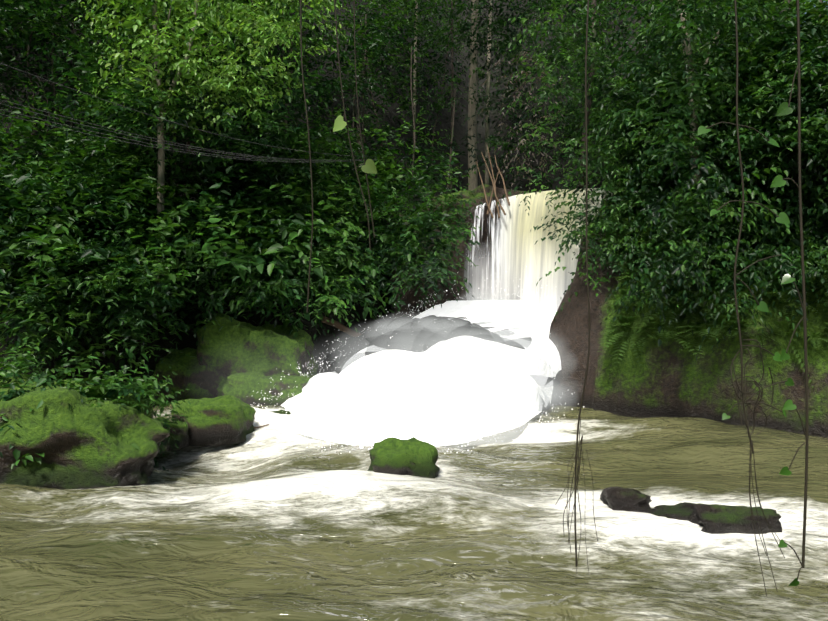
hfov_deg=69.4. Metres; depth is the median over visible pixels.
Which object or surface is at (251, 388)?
back boulder
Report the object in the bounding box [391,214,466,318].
bush
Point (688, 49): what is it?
leaning tree
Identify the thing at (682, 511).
rock
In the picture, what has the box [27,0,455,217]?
understory stems
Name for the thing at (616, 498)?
rock
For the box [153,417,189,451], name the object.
rock
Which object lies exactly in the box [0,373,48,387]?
foliage
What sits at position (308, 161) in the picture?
vines
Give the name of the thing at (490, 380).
waterfall cascade
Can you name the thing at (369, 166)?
hanging vine leaves
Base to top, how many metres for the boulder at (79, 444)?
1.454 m
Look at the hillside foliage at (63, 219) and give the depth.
14.16 m
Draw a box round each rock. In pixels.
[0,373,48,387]
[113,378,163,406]
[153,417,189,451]
[270,410,290,414]
[367,437,439,477]
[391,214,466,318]
[415,184,602,270]
[600,486,651,512]
[646,502,694,520]
[688,503,781,533]
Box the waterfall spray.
[255,266,583,453]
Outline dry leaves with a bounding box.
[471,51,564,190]
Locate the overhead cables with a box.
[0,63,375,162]
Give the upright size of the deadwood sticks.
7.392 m
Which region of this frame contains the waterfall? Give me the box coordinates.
[464,188,603,309]
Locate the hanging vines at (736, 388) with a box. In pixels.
[300,0,808,595]
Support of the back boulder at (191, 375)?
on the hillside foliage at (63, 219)
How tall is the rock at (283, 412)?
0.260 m
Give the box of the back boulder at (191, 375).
[152,347,213,404]
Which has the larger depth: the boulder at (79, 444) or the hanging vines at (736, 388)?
the boulder at (79, 444)
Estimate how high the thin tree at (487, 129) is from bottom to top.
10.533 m
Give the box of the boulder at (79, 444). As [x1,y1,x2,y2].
[0,378,169,488]
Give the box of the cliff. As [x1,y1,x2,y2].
[549,42,827,437]
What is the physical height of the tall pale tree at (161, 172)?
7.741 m
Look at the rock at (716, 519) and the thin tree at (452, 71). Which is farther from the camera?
the thin tree at (452, 71)
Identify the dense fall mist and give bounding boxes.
[283,287,575,432]
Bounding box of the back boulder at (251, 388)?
[222,372,311,404]
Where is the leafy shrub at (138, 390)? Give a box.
[0,334,190,470]
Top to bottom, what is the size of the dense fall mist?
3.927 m
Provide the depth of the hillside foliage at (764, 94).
11.74 m
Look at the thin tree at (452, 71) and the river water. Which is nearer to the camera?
the river water
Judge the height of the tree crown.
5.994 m
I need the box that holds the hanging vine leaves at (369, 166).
[333,102,798,585]
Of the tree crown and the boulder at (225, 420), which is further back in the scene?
the tree crown
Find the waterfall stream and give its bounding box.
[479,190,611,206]
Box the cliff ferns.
[598,157,827,392]
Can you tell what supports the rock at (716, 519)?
on the river water
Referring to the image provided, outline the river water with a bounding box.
[0,404,827,620]
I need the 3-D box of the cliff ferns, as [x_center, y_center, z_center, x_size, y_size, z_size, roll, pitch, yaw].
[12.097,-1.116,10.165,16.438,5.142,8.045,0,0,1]
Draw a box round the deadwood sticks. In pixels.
[254,146,509,428]
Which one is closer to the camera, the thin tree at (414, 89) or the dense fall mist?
the dense fall mist
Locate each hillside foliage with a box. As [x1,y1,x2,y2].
[0,0,631,383]
[427,0,827,360]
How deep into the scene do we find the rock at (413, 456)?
7.80 m
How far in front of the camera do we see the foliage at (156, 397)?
13.51 m
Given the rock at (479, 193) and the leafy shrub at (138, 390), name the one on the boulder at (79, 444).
the leafy shrub at (138, 390)
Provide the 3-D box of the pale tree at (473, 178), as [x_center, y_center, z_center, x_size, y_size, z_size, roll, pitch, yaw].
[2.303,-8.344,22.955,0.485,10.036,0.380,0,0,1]
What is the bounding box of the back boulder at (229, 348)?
[197,313,317,397]
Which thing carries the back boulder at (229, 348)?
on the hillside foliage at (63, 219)
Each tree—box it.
[148,0,213,282]
[413,0,417,144]
[450,1,453,192]
[468,0,478,190]
[485,0,491,184]
[579,0,596,186]
[677,0,718,185]
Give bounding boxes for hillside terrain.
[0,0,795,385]
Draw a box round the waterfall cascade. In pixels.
[281,300,561,446]
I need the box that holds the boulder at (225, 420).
[171,395,255,446]
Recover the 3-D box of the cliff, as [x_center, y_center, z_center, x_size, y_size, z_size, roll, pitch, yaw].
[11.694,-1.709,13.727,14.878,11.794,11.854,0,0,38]
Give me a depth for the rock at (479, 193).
18.35 m
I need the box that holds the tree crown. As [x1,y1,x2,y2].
[67,0,355,172]
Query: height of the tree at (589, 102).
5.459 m

